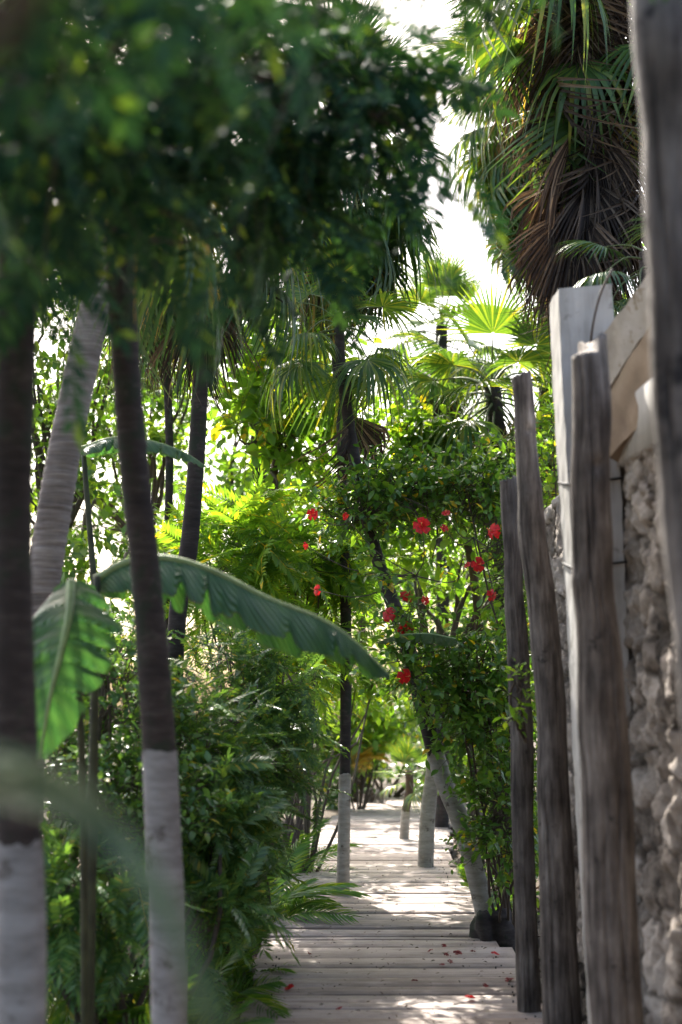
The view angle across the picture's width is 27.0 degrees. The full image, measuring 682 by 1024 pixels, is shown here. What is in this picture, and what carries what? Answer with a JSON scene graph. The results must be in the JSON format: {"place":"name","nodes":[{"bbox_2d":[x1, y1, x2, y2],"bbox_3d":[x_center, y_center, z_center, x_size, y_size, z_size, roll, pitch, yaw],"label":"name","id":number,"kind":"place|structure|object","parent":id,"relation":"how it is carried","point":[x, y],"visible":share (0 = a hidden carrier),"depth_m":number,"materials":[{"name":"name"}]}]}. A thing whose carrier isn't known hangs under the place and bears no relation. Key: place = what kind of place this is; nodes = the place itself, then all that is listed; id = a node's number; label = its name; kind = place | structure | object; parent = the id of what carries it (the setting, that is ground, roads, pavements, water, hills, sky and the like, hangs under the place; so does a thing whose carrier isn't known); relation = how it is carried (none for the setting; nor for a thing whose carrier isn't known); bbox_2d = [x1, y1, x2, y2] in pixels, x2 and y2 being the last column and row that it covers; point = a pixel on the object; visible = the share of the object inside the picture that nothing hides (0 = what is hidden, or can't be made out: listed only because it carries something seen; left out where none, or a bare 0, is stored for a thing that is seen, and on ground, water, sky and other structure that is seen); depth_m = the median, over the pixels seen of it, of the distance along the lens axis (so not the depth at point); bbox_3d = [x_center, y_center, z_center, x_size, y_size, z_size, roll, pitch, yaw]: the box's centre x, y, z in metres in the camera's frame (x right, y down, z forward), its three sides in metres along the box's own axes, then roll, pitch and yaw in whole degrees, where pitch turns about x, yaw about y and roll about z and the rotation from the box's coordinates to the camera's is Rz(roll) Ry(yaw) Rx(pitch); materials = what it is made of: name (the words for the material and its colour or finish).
{"place":"outdoors","nodes":[
{"label":"outdoors","id":0,"kind":"place"},
{"bbox_2d":[43,721,541,1023],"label":"ground","id":1,"kind":"structure","parent":0,"point":[329,813],"depth_m":20.45,"materials":[{"name":"soil"}]},
{"bbox_2d":[0,14,152,1023],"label":"palm tree","id":2,"kind":"object","parent":1,"relation":"on","point":[23,965],"visible":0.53,"depth_m":3.92,"materials":[{"name":"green plant"}]},
{"bbox_2d":[32,268,162,852],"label":"garden tree","id":3,"kind":"object","parent":1,"relation":"on","point":[44,420],"visible":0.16,"depth_m":13.91,"materials":[{"name":"green plant"}]},
{"bbox_2d":[46,973,150,1023],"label":"feather palm","id":4,"kind":"object","parent":1,"relation":"on","point":[131,987],"visible":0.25,"depth_m":6.49,"materials":[{"name":"green plant"}]},
{"bbox_2d":[0,21,206,832],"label":"palm tree","id":5,"kind":"object","parent":1,"relation":"on","point":[54,508],"visible":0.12,"depth_m":6.62,"materials":[{"name":"grey plant"}]},
{"bbox_2d":[0,747,225,1023],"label":"feather palm","id":6,"kind":"object","parent":1,"relation":"on","point":[75,803],"visible":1,"depth_m":1.08,"materials":[{"name":"green plant"}]},
{"bbox_2d":[46,995,213,1023],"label":"feather palm","id":7,"kind":"object","parent":1,"relation":"on","point":[147,1015],"visible":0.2,"depth_m":6.02,"materials":[{"name":"green plant"}]},
{"bbox_2d":[32,339,236,794],"bbox_3d":[-2.216,0.596,14.360,2.232,6.152,4.633,0,-7,0],"label":"garden tree","id":8,"kind":"object","parent":1,"relation":"on","point":[158,483],"visible":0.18,"depth_m":15.18,"materials":[{"name":"green plant"}]},
{"bbox_2d":[49,969,229,1023],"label":"feather palm","id":9,"kind":"object","parent":1,"relation":"on","point":[116,1017],"visible":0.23,"depth_m":6.52,"materials":[{"name":"green plant"}]},
{"bbox_2d":[32,356,249,573],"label":"garden tree","id":10,"kind":"object","parent":1,"relation":"on","point":[116,529],"visible":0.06,"depth_m":27.92,"materials":[{"name":"green plant"}]},
{"bbox_2d":[43,595,243,1015],"bbox_3d":[-1.206,1.588,7.481,1.447,2.402,2.208,0,-7,0],"label":"shrub","id":11,"kind":"object","parent":1,"relation":"on","point":[126,774],"visible":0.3,"depth_m":7.09,"materials":[{"name":"green plant"}]},
{"bbox_2d":[81,436,205,996],"bbox_3d":[-1.138,1.195,7.984,0.755,3.301,0.271,-2,-8,14],"label":"banana plant","id":12,"kind":"object","parent":1,"relation":"on","point":[108,445],"visible":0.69,"depth_m":8.15,"materials":[{"name":"green plant"}]},
{"bbox_2d":[58,206,266,632],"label":"palm tree","id":13,"kind":"object","parent":1,"relation":"on","point":[169,462],"visible":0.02,"depth_m":11.65,"materials":[{"name":"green plant"}]},
{"bbox_2d":[40,720,303,1023],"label":"shrub","id":14,"kind":"object","parent":1,"relation":"on","point":[208,878],"visible":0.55,"depth_m":6.93,"materials":[{"name":"green plant"}]},
{"bbox_2d":[55,59,329,677],"bbox_3d":[-1.028,-0.138,9.142,2.047,6.252,1.989,0,-7,0],"label":"palm tree","id":15,"kind":"object","parent":1,"relation":"on","point":[188,548],"visible":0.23,"depth_m":9.13,"materials":[{"name":"green plant"}]},
{"bbox_2d":[35,0,358,1023],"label":"palm tree","id":16,"kind":"object","parent":1,"relation":"on","point":[161,814],"visible":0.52,"depth_m":4.97,"materials":[{"name":"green plant"}]},
{"bbox_2d":[127,924,292,1023],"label":"feather palm","id":17,"kind":"object","parent":1,"relation":"on","point":[245,994],"visible":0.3,"depth_m":7.63,"materials":[{"name":"green plant"}]},
{"bbox_2d":[146,995,275,1023],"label":"feather palm","id":18,"kind":"object","parent":1,"relation":"on","point":[261,1020],"visible":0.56,"depth_m":6.59,"materials":[{"name":"green plant"}]},
{"bbox_2d":[33,554,389,1023],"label":"banana plant","id":19,"kind":"object","parent":1,"relation":"on","point":[73,622],"visible":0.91,"depth_m":5.40,"materials":[{"name":"green plant"}]},
{"bbox_2d":[101,612,354,987],"bbox_3d":[-0.712,1.745,8.512,1.377,2.362,2.279,-3,-8,23],"label":"shrub","id":20,"kind":"object","parent":1,"relation":"on","point":[255,713],"visible":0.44,"depth_m":8.66,"materials":[{"name":"green plant"}]},
{"bbox_2d":[131,725,328,991],"bbox_3d":[-0.570,2.143,9.243,1.179,1.762,2.899,-2,-8,14],"label":"shrub","id":21,"kind":"object","parent":1,"relation":"on","point":[267,824],"visible":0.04,"depth_m":8.62,"materials":[{"name":"green plant"}]},
{"bbox_2d":[144,324,335,675],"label":"garden tree","id":22,"kind":"object","parent":1,"relation":"on","point":[230,468],"visible":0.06,"depth_m":18.83,"materials":[{"name":"green plant"}]},
{"bbox_2d":[196,906,296,993],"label":"feather palm","id":23,"kind":"object","parent":1,"relation":"on","point":[244,969],"visible":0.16,"depth_m":8.52,"materials":[{"name":"green plant"}]},
{"bbox_2d":[223,337,272,538],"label":"palm tree","id":24,"kind":"object","parent":1,"relation":"on","point":[255,440],"visible":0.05,"depth_m":14.62,"materials":[{"name":"green plant"}]},
{"bbox_2d":[0,0,522,454],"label":"shade tree","id":25,"kind":"object","parent":1,"relation":"on","point":[108,138],"visible":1,"depth_m":3.31,"materials":[{"name":"green plant"}]},
{"bbox_2d":[171,309,381,855],"bbox_3d":[-0.499,0.573,13.142,1.717,5.878,1.805,-6,-10,40],"label":"broadleaf tree","id":26,"kind":"object","parent":1,"relation":"on","point":[276,455],"visible":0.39,"depth_m":13.12,"materials":[{"name":"green plant"}]},
{"bbox_2d":[127,453,427,892],"bbox_3d":[-0.532,1.390,11.438,2.036,3.820,2.824,-5,-9,32],"label":"shrub","id":27,"kind":"object","parent":1,"relation":"on","point":[275,566],"visible":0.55,"depth_m":11.19,"materials":[{"name":"green plant"}]},
{"bbox_2d":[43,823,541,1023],"bbox_3d":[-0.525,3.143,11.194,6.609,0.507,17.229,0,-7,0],"label":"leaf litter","id":28,"kind":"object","parent":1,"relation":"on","point":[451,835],"visible":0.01,"depth_m":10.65,"materials":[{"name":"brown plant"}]},
{"bbox_2d":[257,839,371,924],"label":"feather palm","id":29,"kind":"object","parent":1,"relation":"on","point":[299,895],"visible":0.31,"depth_m":10.47,"materials":[{"name":"green plant"}]},
{"bbox_2d":[231,639,407,872],"bbox_3d":[-0.251,2.379,14.061,1.138,2.541,2.957,-4,-8,28],"label":"shrub","id":30,"kind":"object","parent":1,"relation":"on","point":[368,697],"visible":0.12,"depth_m":14.44,"materials":[{"name":"green plant"}]},
{"bbox_2d":[281,817,363,875],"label":"feather palm","id":31,"kind":"object","parent":1,"relation":"on","point":[307,839],"visible":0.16,"depth_m":13.11,"materials":[{"name":"green plant"}]},
{"bbox_2d":[213,0,457,895],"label":"palm tree","id":32,"kind":"object","parent":1,"relation":"on","point":[391,272],"visible":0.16,"depth_m":11.97,"materials":[{"name":"green plant"}]},
{"bbox_2d":[189,468,494,715],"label":"garden tree","id":33,"kind":"object","parent":1,"relation":"on","point":[355,632],"visible":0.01,"depth_m":29.89,"materials":[{"name":"green plant"}]},
{"bbox_2d":[288,459,432,802],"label":"garden tree","id":34,"kind":"object","parent":1,"relation":"on","point":[384,705],"depth_m":22.87,"materials":[{"name":"green plant"}]},
{"bbox_2d":[358,788,383,803],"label":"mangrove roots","id":35,"kind":"object","parent":1,"relation":"on","point":[375,798],"visible":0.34,"depth_m":21.77,"materials":[{"name":"brown plant"}]},
{"bbox_2d":[325,688,421,808],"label":"shrub","id":36,"kind":"object","parent":1,"relation":"on","point":[376,736],"visible":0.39,"depth_m":20.60,"materials":[{"name":"green plant"}]},
{"bbox_2d":[242,238,514,951],"bbox_3d":[0.261,0.526,10.682,2.197,5.356,1.600,-2,-8,14],"label":"palm tree","id":37,"kind":"object","parent":1,"relation":"on","point":[345,389],"visible":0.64,"depth_m":10.54,"materials":[{"name":"green plant"}]},
{"bbox_2d":[285,703,485,809],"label":"shrub","id":38,"kind":"object","parent":1,"relation":"on","point":[417,784],"visible":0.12,"depth_m":22.61,"materials":[{"name":"green plant"}]},
{"bbox_2d":[240,794,542,1023],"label":"boardwalk","id":39,"kind":"structure","parent":1,"relation":"on","point":[356,990],"depth_m":9.05,"materials":[{"name":"grey wood"}]},
{"bbox_2d":[284,984,293,989],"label":"fallen flower","id":40,"kind":"object","parent":39,"relation":"on","point":[289,986],"visible":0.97,"depth_m":7.83,"materials":[{"name":"red plant"}]},
{"bbox_2d":[263,831,514,1023],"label":"leaf crumbs","id":41,"kind":"object","parent":39,"relation":"on","point":[389,940],"visible":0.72,"depth_m":9.11,"materials":[{"name":"brown plant"}]},
{"bbox_2d":[453,950,461,954],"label":"fallen flower","id":42,"kind":"object","parent":39,"relation":"on","point":[457,952],"visible":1,"depth_m":8.90,"materials":[{"name":"red plant"}]},
{"bbox_2d":[377,735,426,838],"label":"palm","id":43,"kind":"object","parent":1,"relation":"on","point":[407,753],"visible":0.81,"depth_m":16.25,"materials":[{"name":"green plant"}]},
{"bbox_2d":[311,372,503,880],"bbox_3d":[0.646,1.030,13.447,1.924,5.049,1.561,0,-7,0],"label":"broadleaf tree","id":44,"kind":"object","parent":1,"relation":"on","point":[399,434],"visible":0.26,"depth_m":13.45,"materials":[{"name":"green plant"}]},
{"bbox_2d":[289,432,545,927],"bbox_3d":[0.583,1.237,9.773,1.909,3.690,1.770,0,-7,0],"label":"hibiscus bush","id":45,"kind":"object","parent":1,"relation":"on","point":[475,700],"visible":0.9,"depth_m":9.50,"materials":[{"name":"green plant"}]},
{"bbox_2d":[376,633,486,877],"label":"banana plant","id":46,"kind":"object","parent":1,"relation":"on","point":[437,639],"visible":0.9,"depth_m":9.19,"materials":[{"name":"green plant"}]},
{"bbox_2d":[363,522,524,867],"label":"broadleaf tree","id":47,"kind":"object","parent":1,"relation":"on","point":[427,829],"visible":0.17,"depth_m":13.92,"materials":[{"name":"green plant"}]},
{"bbox_2d":[358,514,536,820],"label":"garden tree","id":48,"kind":"object","parent":1,"relation":"on","point":[412,727],"visible":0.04,"depth_m":19.54,"materials":[{"name":"green plant"}]},
{"bbox_2d":[370,237,532,829],"bbox_3d":[1.470,0.284,18.018,2.416,7.720,2.527,0,-7,0],"label":"thatch palm","id":49,"kind":"object","parent":1,"relation":"on","point":[455,271],"visible":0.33,"depth_m":18.27,"materials":[{"name":"green plant"}]},
{"bbox_2d":[375,276,558,887],"bbox_3d":[1.426,0.711,13.591,2.465,5.727,2.430,0,-7,0],"label":"thatch palm","id":50,"kind":"object","parent":1,"relation":"on","point":[480,320],"visible":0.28,"depth_m":13.40,"materials":[{"name":"green plant"}]},
{"bbox_2d":[432,862,512,887],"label":"feather palm","id":51,"kind":"object","parent":1,"relation":"on","point":[463,875],"visible":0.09,"depth_m":12.78,"materials":[{"name":"green plant"}]},
{"bbox_2d":[453,784,539,919],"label":"shrub","id":52,"kind":"object","parent":1,"relation":"on","point":[536,858],"visible":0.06,"depth_m":10.15,"materials":[{"name":"green plant"}]},
{"bbox_2d":[461,882,539,914],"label":"feather palm","id":53,"kind":"object","parent":1,"relation":"on","point":[465,884],"visible":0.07,"depth_m":11.14,"materials":[{"name":"green plant"}]},
{"bbox_2d":[452,387,558,866],"bbox_3d":[1.634,1.147,11.959,1.431,4.432,1.604,0,-7,0],"label":"shrub","id":54,"kind":"object","parent":1,"relation":"on","point":[546,424],"visible":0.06,"depth_m":11.99,"materials":[{"name":"green plant"}]},
{"bbox_2d":[409,0,625,506],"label":"thatch palm","id":55,"kind":"object","parent":1,"relation":"on","point":[503,196],"visible":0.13,"depth_m":14.89,"materials":[{"name":"green plant"}]},
{"bbox_2d":[500,474,540,1012],"bbox_3d":[0.947,1.285,7.499,0.181,2.995,0.126,0,-7,0],"label":"wooden post","id":56,"kind":"object","parent":1,"relation":"on","point":[525,899],"visible":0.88,"depth_m":7.44,"materials":[{"name":"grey wood"}]},
{"bbox_2d":[492,658,534,742],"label":"shrub","id":57,"kind":"object","parent":56,"relation":"attached to","point":[518,713],"visible":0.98,"depth_m":7.24,"materials":[{"name":"green plant"}]},
{"bbox_2d":[432,243,644,669],"bbox_3d":[3.519,0.467,18.742,3.480,7.543,6.420,3,-8,-21],"label":"garden tree","id":58,"kind":"object","parent":1,"relation":"on","point":[536,396],"visible":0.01,"depth_m":19.23,"materials":[{"name":"green plant"}]},
{"bbox_2d":[439,0,644,392],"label":"thatch palm","id":59,"kind":"object","parent":1,"relation":"on","point":[582,122],"visible":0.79,"depth_m":9.13,"materials":[{"name":"green plant"}]},
{"bbox_2d":[406,0,677,68],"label":"overhanging tree","id":60,"kind":"object","parent":1,"relation":"on","point":[486,29],"visible":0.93,"depth_m":3.07,"materials":[{"name":"green plant"}]},
{"bbox_2d":[511,370,581,1023],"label":"wooden post","id":61,"kind":"object","parent":1,"relation":"on","point":[561,995],"visible":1,"depth_m":6.76,"materials":[{"name":"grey wood"}]},
{"bbox_2d":[550,283,639,1023],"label":"concrete pillar","id":62,"kind":"structure","parent":1,"relation":"on","point":[572,309],"depth_m":6.34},
{"bbox_2d":[589,268,612,342],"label":"dry vine","id":63,"kind":"object","parent":62,"relation":"hanging from","point":[597,303],"visible":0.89,"depth_m":6.31,"materials":[{"name":"brown plant"}]},
{"bbox_2d":[554,214,646,500],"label":"thatch palm","id":64,"kind":"object","parent":1,"relation":"on","point":[641,274],"visible":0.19,"depth_m":8.12,"materials":[{"name":"green plant"}]},
{"bbox_2d":[570,333,643,1023],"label":"wooden post","id":65,"kind":"object","parent":1,"relation":"on","point":[611,920],"visible":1,"depth_m":5.18,"materials":[{"name":"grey wood"}]},
{"bbox_2d":[535,378,681,1023],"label":"stone wall","id":66,"kind":"structure","parent":1,"relation":"on","point":[653,717],"depth_m":5.77,"materials":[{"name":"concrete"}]},
{"bbox_2d":[603,275,650,461],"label":"sloping beam","id":67,"kind":"structure","parent":66,"relation":"on","point":[627,331],"depth_m":5.93,"materials":[{"name":"beige paint"}]},
{"bbox_2d":[630,0,681,727],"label":"wooden post","id":68,"kind":"object","parent":1,"relation":"on","point":[656,32],"visible":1,"depth_m":3.35,"materials":[{"name":"grey wood"}]},
{"bbox_2d":[32,0,642,719],"label":"sky","id":69,"kind":"structure","parent":0,"point":[472,239],"materials":[{"name":"white"}]},
{"bbox_2d":[350,741,390,775],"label":"feather palm","id":70,"kind":"object","parent":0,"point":[365,756],"visible":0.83,"depth_m":20.13,"materials":[{"name":"yellow plant"}]}
]}

